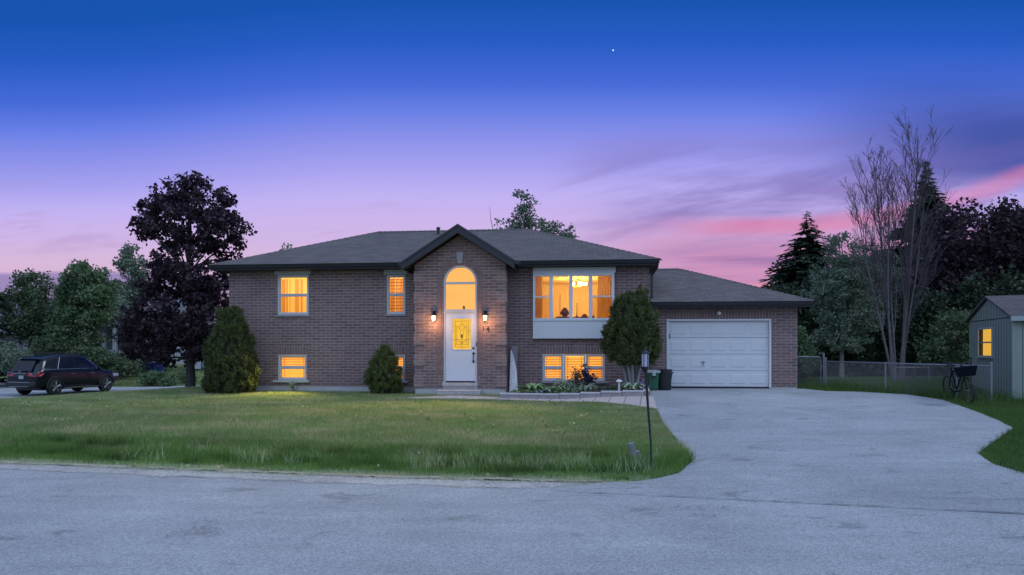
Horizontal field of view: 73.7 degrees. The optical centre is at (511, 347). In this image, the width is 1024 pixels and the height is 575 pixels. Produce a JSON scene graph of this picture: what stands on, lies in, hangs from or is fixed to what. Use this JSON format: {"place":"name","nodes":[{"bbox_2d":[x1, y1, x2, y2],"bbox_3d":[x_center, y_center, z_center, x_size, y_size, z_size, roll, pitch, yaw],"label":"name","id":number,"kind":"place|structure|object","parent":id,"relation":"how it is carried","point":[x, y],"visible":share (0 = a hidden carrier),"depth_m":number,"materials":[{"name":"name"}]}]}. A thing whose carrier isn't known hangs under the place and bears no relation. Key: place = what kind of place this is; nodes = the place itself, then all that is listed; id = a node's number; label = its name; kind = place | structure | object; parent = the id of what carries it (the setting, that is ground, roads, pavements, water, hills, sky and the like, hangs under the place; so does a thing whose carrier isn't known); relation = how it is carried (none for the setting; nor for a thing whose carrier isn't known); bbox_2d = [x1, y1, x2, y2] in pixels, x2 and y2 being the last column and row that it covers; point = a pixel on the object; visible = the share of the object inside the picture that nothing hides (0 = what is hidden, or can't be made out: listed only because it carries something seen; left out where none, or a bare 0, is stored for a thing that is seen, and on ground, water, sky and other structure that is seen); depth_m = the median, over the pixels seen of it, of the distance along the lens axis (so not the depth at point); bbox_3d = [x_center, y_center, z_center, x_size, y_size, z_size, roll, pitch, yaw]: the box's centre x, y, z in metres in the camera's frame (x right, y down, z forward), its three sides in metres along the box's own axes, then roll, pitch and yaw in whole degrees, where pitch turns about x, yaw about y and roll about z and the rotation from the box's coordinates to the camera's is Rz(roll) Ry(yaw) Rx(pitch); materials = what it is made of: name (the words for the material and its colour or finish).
{"place":"outdoors","nodes":[
{"label":"outdoors","id":0,"kind":"place"},
{"bbox_2d":[0,380,199,398],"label":"side street","id":1,"kind":"structure","parent":0,"point":[8,392],"depth_m":35.37,"materials":[{"name":"grey asphalt"}]},
{"bbox_2d":[5,352,118,394],"bbox_3d":[-21.732,1.226,33.209,2.348,1.993,4.686,0,0,16],"label":"parked car","id":2,"kind":"object","parent":1,"relation":"on","point":[52,374],"visible":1,"depth_m":31.89,"materials":[{"name":"black paint"}]},
{"bbox_2d":[0,462,631,491],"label":"road shoulder","id":3,"kind":"object","parent":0,"point":[318,478],"visible":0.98,"depth_m":9.15},
{"bbox_2d":[0,465,1023,574],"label":"road","id":4,"kind":"structure","parent":0,"point":[60,523],"depth_m":6.44,"materials":[{"name":"grey asphalt"}]},
{"bbox_2d":[166,400,861,537],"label":"road stains","id":5,"kind":"object","parent":4,"relation":"on","point":[223,531],"visible":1,"depth_m":6.78,"materials":[{"name":"grey asphalt"}]},
{"bbox_2d":[552,474,1020,533],"bbox_3d":[4.801,1.696,7.285,7.331,0.066,5.021,0,0,-21],"label":"road crack","id":6,"kind":"object","parent":4,"relation":"on","point":[855,504],"visible":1,"depth_m":7.52,"materials":[{"name":"black asphalt"}]},
{"bbox_2d":[0,356,1023,482],"bbox_3d":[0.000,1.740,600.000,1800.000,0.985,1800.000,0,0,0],"label":"ground","id":7,"kind":"structure","parent":0,"point":[423,420],"depth_m":13.05,"materials":[{"name":"green plant"}]},
{"bbox_2d":[0,292,24,383],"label":"spruce tree","id":8,"kind":"object","parent":7,"relation":"on","point":[3,336],"visible":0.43,"depth_m":39.66,"materials":[{"name":"green plant"}]},
{"bbox_2d":[0,339,32,375],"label":"lilac bush","id":9,"kind":"object","parent":7,"relation":"on","point":[7,354],"visible":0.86,"depth_m":37.31,"materials":[{"name":"green plant"}]},
{"bbox_2d":[0,268,62,352],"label":"open tree","id":10,"kind":"object","parent":7,"relation":"on","point":[35,316],"visible":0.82,"depth_m":40.57,"materials":[{"name":"green plant"}]},
{"bbox_2d":[23,334,85,355],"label":"leafy bush","id":11,"kind":"object","parent":7,"relation":"on","point":[57,347],"visible":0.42,"depth_m":39.09,"materials":[{"name":"green plant"}]},
{"bbox_2d":[0,297,113,363],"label":"gabled house","id":12,"kind":"structure","parent":7,"relation":"on","point":[105,343],"depth_m":52.55,"materials":[{"name":"grey"}]},
{"bbox_2d":[1,338,13,346],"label":"window","id":13,"kind":"structure","parent":12,"relation":"in","point":[7,339],"depth_m":52.30,"materials":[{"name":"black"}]},
{"bbox_2d":[35,309,112,348],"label":"open tree","id":14,"kind":"object","parent":7,"relation":"on","point":[102,340],"visible":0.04,"depth_m":43.82,"materials":[{"name":"green plant"}]},
{"bbox_2d":[42,258,121,349],"bbox_3d":[-25.339,-1.758,40.544,4.248,7.017,3.448,0,0,0],"label":"green maple","id":15,"kind":"object","parent":7,"relation":"on","point":[84,299],"visible":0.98,"depth_m":39.79,"materials":[{"name":"green plant"}]},
{"bbox_2d":[0,386,201,398],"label":"grass","id":16,"kind":"structure","parent":7,"relation":"on","point":[180,388],"depth_m":23.85,"materials":[{"name":"green plant"}]},
{"bbox_2d":[73,345,141,379],"bbox_3d":[-23.480,0.891,39.627,3.888,2.118,2.104,0,0,0],"label":"leafy bush","id":17,"kind":"object","parent":7,"relation":"on","point":[123,367],"visible":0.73,"depth_m":39.27,"materials":[{"name":"green plant"}]},
{"bbox_2d":[100,280,129,333],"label":"open tree","id":18,"kind":"object","parent":7,"relation":"on","point":[118,305],"visible":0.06,"depth_m":45.95,"materials":[{"name":"green plant"}]},
{"bbox_2d":[110,240,153,317],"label":"slender tree","id":19,"kind":"object","parent":7,"relation":"on","point":[126,263],"visible":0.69,"depth_m":52.03,"materials":[{"name":"green plant"}]},
{"bbox_2d":[118,340,163,376],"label":"crabapple tree","id":20,"kind":"object","parent":7,"relation":"on","point":[130,353],"visible":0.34,"depth_m":43.91,"materials":[{"name":"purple plant"}]},
{"bbox_2d":[143,363,152,370],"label":"recycling bin","id":21,"kind":"object","parent":7,"relation":"on","point":[150,365],"visible":0.18,"depth_m":45.95,"materials":[{"name":"blue plastic"}]},
{"bbox_2d":[127,359,171,376],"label":"leafy bush","id":22,"kind":"object","parent":7,"relation":"on","point":[164,369],"visible":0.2,"depth_m":46.19,"materials":[{"name":"green plant"}]},
{"bbox_2d":[136,369,179,385],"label":"leafy bush","id":23,"kind":"object","parent":7,"relation":"on","point":[161,378],"visible":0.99,"depth_m":39.02,"materials":[{"name":"green plant"}]},
{"bbox_2d":[112,364,204,386],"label":"leafy bush","id":24,"kind":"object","parent":7,"relation":"on","point":[125,381],"depth_m":43.74,"materials":[{"name":"green plant"}]},
{"bbox_2d":[153,362,163,371],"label":"recycling bin","id":25,"kind":"object","parent":7,"relation":"on","point":[158,367],"visible":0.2,"depth_m":45.85,"materials":[{"name":"blue plastic"}]},
{"bbox_2d":[106,295,216,364],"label":"porch house","id":26,"kind":"structure","parent":7,"relation":"on","point":[115,346],"depth_m":56.73,"materials":[{"name":"grey"}]},
{"bbox_2d":[110,170,257,387],"bbox_3d":[-12.839,-2.656,26.896,5.413,8.731,4.264,0,0,0],"label":"purple maple","id":27,"kind":"object","parent":7,"relation":"on","point":[194,290],"visible":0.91,"depth_m":26.34,"materials":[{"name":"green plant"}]},
{"bbox_2d":[176,371,197,382],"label":"leafy bush","id":28,"kind":"object","parent":7,"relation":"on","point":[182,375],"visible":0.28,"depth_m":41.37,"materials":[{"name":"green plant"}]},
{"bbox_2d":[194,322,215,369],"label":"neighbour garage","id":29,"kind":"structure","parent":7,"relation":"on","point":[199,366],"depth_m":48.22,"materials":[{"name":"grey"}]},
{"bbox_2d":[199,304,261,393],"bbox_3d":[-8.636,0.115,21.143,1.776,2.965,1.920,0,0,0],"label":"cedar shrub","id":30,"kind":"object","parent":7,"relation":"on","point":[232,362],"visible":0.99,"depth_m":20.71,"materials":[{"name":"green plant"}]},
{"bbox_2d":[279,242,292,250],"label":"treetop","id":31,"kind":"object","parent":7,"relation":"on","point":[287,245],"visible":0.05,"depth_m":40.96,"materials":[{"name":"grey plant"}]},
{"bbox_2d":[0,460,626,483],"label":"verge dirt","id":32,"kind":"structure","parent":7,"relation":"on","point":[281,472],"depth_m":9.50,"materials":[{"name":"brown soil"}]},
{"bbox_2d":[0,459,637,485],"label":"verge tufts","id":33,"kind":"object","parent":32,"relation":"on","point":[536,480],"visible":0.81,"depth_m":9.23,"materials":[{"name":"green plant"}]},
{"bbox_2d":[0,394,630,476],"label":"lawn weeds","id":34,"kind":"object","parent":7,"relation":"on","point":[221,466],"visible":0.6,"depth_m":14.88,"materials":[{"name":"green plant"}]},
{"bbox_2d":[0,389,651,408],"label":"grass","id":35,"kind":"structure","parent":7,"relation":"on","point":[145,399],"depth_m":17.85,"materials":[{"name":"green plant"}]},
{"bbox_2d":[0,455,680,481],"bbox_3d":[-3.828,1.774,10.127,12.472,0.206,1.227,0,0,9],"label":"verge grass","id":36,"kind":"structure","parent":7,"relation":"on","point":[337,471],"depth_m":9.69,"materials":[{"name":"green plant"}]},
{"bbox_2d":[0,432,695,479],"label":"long grass","id":37,"kind":"structure","parent":7,"relation":"on","point":[679,458],"depth_m":11.04,"materials":[{"name":"green plant"}]},
{"bbox_2d":[363,342,404,394],"bbox_3d":[-3.896,0.698,20.834,1.264,1.798,1.185,0,0,-33],"label":"cedar shrub","id":38,"kind":"object","parent":7,"relation":"on","point":[383,375],"visible":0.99,"depth_m":20.58,"materials":[{"name":"green plant"}]},
{"bbox_2d":[117,438,668,474],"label":"seed grass","id":39,"kind":"structure","parent":7,"relation":"on","point":[454,464],"depth_m":10.40,"materials":[{"name":"green plant"}]},
{"bbox_2d":[436,389,481,395],"bbox_3d":[-1.568,1.370,20.269,1.300,0.220,0.450,0,0,6],"label":"stone step","id":40,"kind":"object","parent":7,"relation":"on","point":[458,392],"visible":0.79,"depth_m":20.07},
{"bbox_2d":[208,224,815,394],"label":"brick house","id":41,"kind":"structure","parent":7,"relation":"on","point":[457,307],"depth_m":21.13,"materials":[{"name":"brick"}]},
{"bbox_2d":[273,355,308,381],"bbox_3d":[-7.074,0.640,22.137,1.200,1.020,0.495,0,0,6],"label":"window","id":42,"kind":"structure","parent":41,"relation":"in","point":[293,368],"depth_m":22.06,"materials":[{"name":"yellow glass"}]},
{"bbox_2d":[274,271,310,316],"bbox_3d":[-7.028,-1.707,22.140,1.190,1.513,0.480,0,0,6],"label":"window","id":43,"kind":"structure","parent":41,"relation":"in","point":[293,286],"depth_m":22.17,"materials":[{"name":"yellow glass"}]},
{"bbox_2d":[384,270,406,315],"bbox_3d":[-3.657,-1.707,21.786,0.750,1.513,0.480,0,0,6],"label":"window","id":44,"kind":"structure","parent":41,"relation":"in","point":[395,283],"depth_m":21.68,"materials":[{"name":"white glass"}]},
{"bbox_2d":[395,355,407,382],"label":"window","id":45,"kind":"structure","parent":41,"relation":"in","point":[401,359],"depth_m":21.60,"materials":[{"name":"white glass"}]},
{"bbox_2d":[446,313,474,380],"bbox_3d":[-1.556,-0.020,20.538,0.898,2.050,0.112,0,0,6],"label":"front door","id":46,"kind":"structure","parent":41,"relation":"in","point":[460,327],"depth_m":20.56,"materials":[{"name":"paint"}]},
{"bbox_2d":[542,354,563,380],"bbox_3d":[1.286,0.615,21.302,0.758,1.030,0.408,0,0,6],"label":"window","id":47,"kind":"structure","parent":41,"relation":"in","point":[552,364],"depth_m":21.17,"materials":[{"name":"yellow glass"}]},
{"bbox_2d":[560,294,578,316],"bbox_3d":[2.166,-0.985,25.566,0.700,2.030,0.097,0,0,6],"label":"room door","id":48,"kind":"structure","parent":41,"relation":"in","point":[564,298],"depth_m":25.52,"materials":[{"name":"beige wood"}]},
{"bbox_2d":[533,273,613,319],"bbox_3d":[1.885,-1.560,20.955,2.486,1.416,0.131,0,0,6],"label":"picture window","id":49,"kind":"structure","parent":41,"relation":"in","point":[590,275],"depth_m":20.90,"materials":[{"name":"white paint"}]},
{"bbox_2d":[564,354,585,380],"bbox_3d":[1.949,0.615,21.232,0.768,1.030,0.408,0,0,6],"label":"window","id":50,"kind":"structure","parent":41,"relation":"in","point":[570,360],"depth_m":21.19,"materials":[{"name":"yellow glass"}]},
{"bbox_2d":[573,278,587,286],"bbox_3d":[2.288,-2.224,23.443,0.614,0.292,0.632,0,0,6],"label":"chandelier","id":51,"kind":"object","parent":41,"relation":"hanging from","point":[580,283],"visible":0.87,"depth_m":23.35,"materials":[{"name":"gold metal"}]},
{"bbox_2d":[585,354,604,380],"bbox_3d":[2.581,0.615,21.166,0.698,1.030,0.408,0,0,6],"label":"window","id":52,"kind":"structure","parent":41,"relation":"in","point":[596,361],"depth_m":21.06,"materials":[{"name":"yellow glass"}]},
{"bbox_2d":[669,321,767,388],"bbox_3d":[6.262,0.218,20.757,2.962,2.040,0.113,0,0,6],"label":"garage door","id":53,"kind":"structure","parent":41,"relation":"in","point":[710,348],"depth_m":20.74,"materials":[{"name":"white paint"}]},
{"bbox_3d":[1.747,-0.494,22.343,0.640,1.040,0.640,0,0,6],"label":"side table","id":54,"kind":"object","parent":41,"relation":"on","visible":0},
{"bbox_2d":[560,308,568,315],"bbox_3d":[1.727,-1.161,22.346,0.300,0.290,0.300,0,0,6],"label":"vase","id":55,"kind":"object","parent":54,"relation":"on","point":[564,312],"visible":0.9,"depth_m":22.25,"materials":[{"name":"ceramic"}]},
{"bbox_2d":[410,396,656,408],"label":"walkway","id":56,"kind":"structure","parent":7,"relation":"on","point":[637,400],"depth_m":17.92,"materials":[{"name":"grey concrete"}]},
{"bbox_2d":[493,189,578,238],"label":"treetop","id":57,"kind":"object","parent":7,"relation":"on","point":[530,222],"visible":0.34,"depth_m":43.87,"materials":[{"name":"green plant"}]},
{"bbox_2d":[499,387,649,398],"bbox_3d":[1.827,1.284,19.146,4.365,0.392,2.135,0,0,0],"label":"planter edging","id":58,"kind":"object","parent":7,"relation":"on","point":[575,395],"visible":0.63,"depth_m":18.50,"materials":[{"name":"concrete"}]},
{"bbox_2d":[509,386,641,392],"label":"bed soil","id":59,"kind":"structure","parent":7,"relation":"on","point":[582,390],"depth_m":19.75,"materials":[{"name":"brown soil"}]},
{"bbox_2d":[509,351,517,391],"bbox_3d":[0.055,0.699,20.688,0.259,1.297,0.030,0,-5,6],"label":"driftwood board","id":60,"kind":"object","parent":59,"relation":"on","point":[513,378],"visible":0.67,"depth_m":20.66,"materials":[{"name":"grey wood"}]},
{"bbox_2d":[511,346,517,369],"bbox_3d":[0.071,0.659,20.985,0.190,1.420,0.040,0,-6,6],"label":"plank","id":61,"kind":"object","parent":59,"relation":"on","point":[514,349],"visible":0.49,"depth_m":21.02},
{"bbox_2d":[511,389,526,392],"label":"hosta plant","id":62,"kind":"object","parent":59,"relation":"on","point":[516,391],"visible":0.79,"depth_m":19.24,"materials":[{"name":"green plant"}]},
{"bbox_2d":[514,383,544,392],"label":"hosta plant","id":63,"kind":"object","parent":59,"relation":"on","point":[530,387],"visible":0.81,"depth_m":19.25,"materials":[{"name":"green plant"}]},
{"bbox_2d":[534,389,550,392],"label":"hosta plant","id":64,"kind":"object","parent":59,"relation":"on","point":[541,391],"visible":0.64,"depth_m":18.96,"materials":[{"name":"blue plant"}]},
{"bbox_2d":[540,386,567,392],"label":"hosta plant","id":65,"kind":"object","parent":59,"relation":"on","point":[558,388],"visible":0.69,"depth_m":19.05,"materials":[{"name":"green plant"}]},
{"bbox_2d":[552,387,577,392],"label":"plant","id":66,"kind":"object","parent":59,"relation":"on","point":[574,391],"visible":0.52,"depth_m":19.01,"materials":[{"name":"green plant"}]},
{"bbox_2d":[567,365,586,390],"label":"bronze shrub","id":67,"kind":"object","parent":59,"relation":"on","point":[576,379],"visible":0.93,"depth_m":19.67,"materials":[{"name":"brown plant"}]},
{"bbox_2d":[581,364,597,384],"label":"salvia plant","id":68,"kind":"object","parent":59,"relation":"on","point":[589,379],"visible":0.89,"depth_m":19.86,"materials":[{"name":"purple plant"}]},
{"bbox_2d":[597,385,623,391],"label":"plant","id":69,"kind":"object","parent":59,"relation":"on","point":[609,388],"visible":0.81,"depth_m":18.72,"materials":[{"name":"green plant"}]},
{"bbox_2d":[598,283,664,389],"bbox_3d":[3.388,-0.151,19.349,1.742,3.367,1.766,0,0,40],"label":"round cedar","id":70,"kind":"object","parent":59,"relation":"on","point":[630,331],"visible":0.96,"depth_m":18.96,"materials":[{"name":"green plant"}]},
{"bbox_2d":[620,382,644,389],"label":"hosta plant","id":71,"kind":"object","parent":59,"relation":"on","point":[628,385],"visible":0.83,"depth_m":18.71,"materials":[{"name":"green plant"}]},
{"bbox_2d":[638,379,649,389],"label":"violet flowers","id":72,"kind":"object","parent":59,"relation":"on","point":[642,384],"visible":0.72,"depth_m":18.72,"materials":[{"name":"purple plant"}]},
{"bbox_2d":[628,442,640,457],"bbox_3d":[1.942,1.697,10.743,0.150,0.430,0.100,-17,4,6],"label":"broken post","id":73,"kind":"object","parent":7,"relation":"on","point":[631,446],"visible":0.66,"depth_m":10.70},
{"bbox_2d":[641,348,651,465],"bbox_3d":[1.932,0.966,9.800,0.181,1.910,0.121,0,0,0],"label":"pole lamp","id":74,"kind":"object","parent":7,"relation":"on","point":[645,353],"visible":0.94,"depth_m":9.79,"materials":[{"name":"black metal"}]},
{"bbox_2d":[765,283,825,355],"bbox_3d":[11.215,-0.689,29.443,4.769,4.255,2.615,0,0,0],"label":"undergrowth bush","id":75,"kind":"object","parent":7,"relation":"on","point":[787,291],"visible":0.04,"depth_m":29.04,"materials":[{"name":"green plant"}]},
{"bbox_2d":[797,354,821,382],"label":"leafy shrub","id":76,"kind":"object","parent":7,"relation":"on","point":[810,365],"visible":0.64,"depth_m":22.86,"materials":[{"name":"green plant"}]},
{"bbox_2d":[797,323,822,379],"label":"leafy shrub","id":77,"kind":"object","parent":7,"relation":"on","point":[803,342],"visible":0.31,"depth_m":24.03,"materials":[{"name":"green plant"}]},
{"bbox_2d":[766,264,863,375],"bbox_3d":[12.839,-1.113,29.792,5.052,4.992,2.708,0,0,0],"label":"undergrowth bush","id":78,"kind":"object","parent":7,"relation":"on","point":[830,354],"visible":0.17,"depth_m":29.47,"materials":[{"name":"green plant"}]},
{"bbox_2d":[758,211,898,376],"bbox_3d":[14.724,-2.047,33.916,8.960,9.505,8.446,0,0,0],"label":"spruce tree","id":79,"kind":"object","parent":7,"relation":"on","point":[799,263],"visible":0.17,"depth_m":33.69,"materials":[{"name":"green plant"}]},
{"bbox_2d":[795,283,870,374],"bbox_3d":[14.043,-0.911,30.935,4.751,4.675,2.514,0,0,0],"label":"undergrowth bush","id":80,"kind":"object","parent":7,"relation":"on","point":[848,356],"visible":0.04,"depth_m":30.70,"materials":[{"name":"green plant"}]},
{"bbox_2d":[799,230,885,377],"bbox_3d":[12.723,-1.547,26.212,3.427,5.811,2.343,0,0,0],"label":"leafy tree","id":81,"kind":"object","parent":7,"relation":"on","point":[842,304],"visible":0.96,"depth_m":25.87,"materials":[{"name":"green plant"}]},
{"bbox_2d":[764,243,960,376],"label":"distant trees","id":82,"kind":"object","parent":7,"relation":"on","point":[794,285],"depth_m":44.60,"materials":[{"name":"green plant"}]},
{"bbox_2d":[848,243,925,375],"bbox_3d":[17.720,-1.811,33.512,5.348,6.762,3.324,0,0,0],"label":"pale tree","id":83,"kind":"object","parent":7,"relation":"on","point":[878,294],"visible":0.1,"depth_m":33.07,"materials":[{"name":"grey plant"}]},
{"bbox_2d":[839,105,960,380],"bbox_3d":[13.812,-3.614,24.410,2.858,9.954,3.714,0,0,-45],"label":"bare tree","id":84,"kind":"object","parent":7,"relation":"on","point":[887,273],"visible":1,"depth_m":24.19,"materials":[{"name":"brown plant"}]},
{"bbox_2d":[825,357,992,400],"bbox_3d":[10.681,0.917,18.878,0.064,1.225,5.075,0,0,-22],"label":"chain link fence","id":85,"kind":"object","parent":7,"relation":"on","point":[922,364],"visible":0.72,"depth_m":18.54,"materials":[{"name":"metal"}]},
{"bbox_2d":[797,353,824,387],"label":"chain link gate","id":86,"kind":"structure","parent":85,"relation":"attached to","point":[823,366],"depth_m":21.23,"materials":[{"name":"metal"}]},
{"bbox_2d":[854,285,965,378],"bbox_3d":[16.031,-0.585,27.421,4.181,3.891,2.685,0,0,0],"label":"undergrowth bush","id":87,"kind":"object","parent":7,"relation":"on","point":[920,326],"visible":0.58,"depth_m":27.08,"materials":[{"name":"green plant"}]},
{"bbox_2d":[852,160,974,376],"bbox_3d":[24.196,-3.955,40.101,10.586,14.085,10.610,0,0,-40],"label":"spruce tree","id":88,"kind":"object","parent":7,"relation":"on","point":[937,197],"visible":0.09,"depth_m":39.57,"materials":[{"name":"green plant"}]},
{"bbox_2d":[894,366,959,381],"bbox_3d":[15.000,1.106,24.550,4.865,0.888,0.038,0,0,-34],"label":"back fence","id":89,"kind":"object","parent":7,"relation":"on","point":[928,372],"visible":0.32,"depth_m":24.16,"materials":[{"name":"metal"}]},
{"bbox_2d":[912,307,971,384],"bbox_3d":[14.715,-0.015,22.787,2.542,2.733,1.749,0,0,0],"label":"leafy shrub","id":90,"kind":"object","parent":7,"relation":"on","point":[938,349],"visible":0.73,"depth_m":22.60,"materials":[{"name":"green plant"}]},
{"bbox_2d":[943,360,977,403],"bbox_3d":[10.958,0.834,16.812,0.584,1.022,1.680,-7,-1,11],"label":"bicycle","id":91,"kind":"object","parent":7,"relation":"on","point":[963,372],"visible":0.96,"depth_m":16.39,"materials":[{"name":"black metal"}]},
{"bbox_2d":[902,194,1023,314],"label":"purple maple","id":92,"kind":"object","parent":7,"relation":"on","point":[962,255],"visible":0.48,"depth_m":30.05,"materials":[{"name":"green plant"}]},
{"bbox_2d":[969,356,971,399],"bbox_3d":[11.360,0.833,16.900,0.065,1.235,0.065,0,0,23],"label":"garden stake","id":93,"kind":"object","parent":7,"relation":"on","point":[970,357],"visible":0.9,"depth_m":16.89,"materials":[{"name":"black metal"}]},
{"bbox_2d":[922,264,1023,377],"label":"undergrowth bush","id":94,"kind":"object","parent":7,"relation":"on","point":[969,299],"visible":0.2,"depth_m":26.86,"materials":[{"name":"green plant"}]},
{"bbox_2d":[947,397,1023,473],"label":"grass","id":95,"kind":"structure","parent":7,"relation":"on","point":[1014,409],"depth_m":12.33,"materials":[{"name":"green plant"}]},
{"bbox_2d":[964,295,1023,399],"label":"garden shed","id":96,"kind":"structure","parent":7,"relation":"on","point":[996,331],"depth_m":18.17,"materials":[{"name":"grey wood"}]},
{"bbox_2d":[976,327,992,357],"bbox_3d":[13.308,-0.145,19.130,0.170,0.930,1.300,0,0,19],"label":"window","id":97,"kind":"structure","parent":96,"relation":"in","point":[987,342],"depth_m":19.27,"materials":[{"name":"grey"}]},
{"bbox_2d":[0,0,1023,307],"label":"sky","id":98,"kind":"structure","parent":0,"point":[703,142],"materials":[{"name":"blue"}]},
{"bbox_2d":[549,377,585,390],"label":"ornamental grass","id":99,"kind":"object","parent":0,"point":[563,382],"depth_m":19.68,"materials":[{"name":"green plant"}]},
{"bbox_2d":[575,314,593,317],"bbox_3d":[2.534,-0.537,22.460,0.880,1.130,0.720,0,0,36],"label":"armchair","id":100,"kind":"object","parent":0,"point":[584,316],"visible":0.18,"depth_m":22.17,"materials":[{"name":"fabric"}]},
{"bbox_2d":[574,383,597,391],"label":"ornamental grass","id":101,"kind":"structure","parent":0,"point":[589,387],"depth_m":19.08,"materials":[{"name":"green plant"}]},
{"bbox_2d":[561,388,1023,513],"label":"driveway","id":102,"kind":"structure","parent":0,"point":[890,450],"depth_m":10.85,"materials":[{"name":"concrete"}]},
{"bbox_2d":[647,370,659,389],"bbox_3d":[4.146,0.952,20.033,0.380,0.570,0.415,0,0,6],"label":"green bin","id":103,"kind":"object","parent":102,"relation":"on","point":[653,379],"visible":0.88,"depth_m":19.90,"materials":[{"name":"green plastic"}]},
{"bbox_2d":[657,369,673,389],"bbox_3d":[4.475,0.938,20.000,0.452,0.600,0.448,0,0,-36],"label":"black bin","id":104,"kind":"object","parent":102,"relation":"on","point":[665,377],"visible":0.95,"depth_m":19.83,"materials":[{"name":"black plastic"}]},
{"bbox_2d":[797,374,1023,406],"bbox_3d":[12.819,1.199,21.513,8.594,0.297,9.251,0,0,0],"label":"grass","id":105,"kind":"structure","parent":0,"point":[818,387],"depth_m":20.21,"materials":[{"name":"green plant"}]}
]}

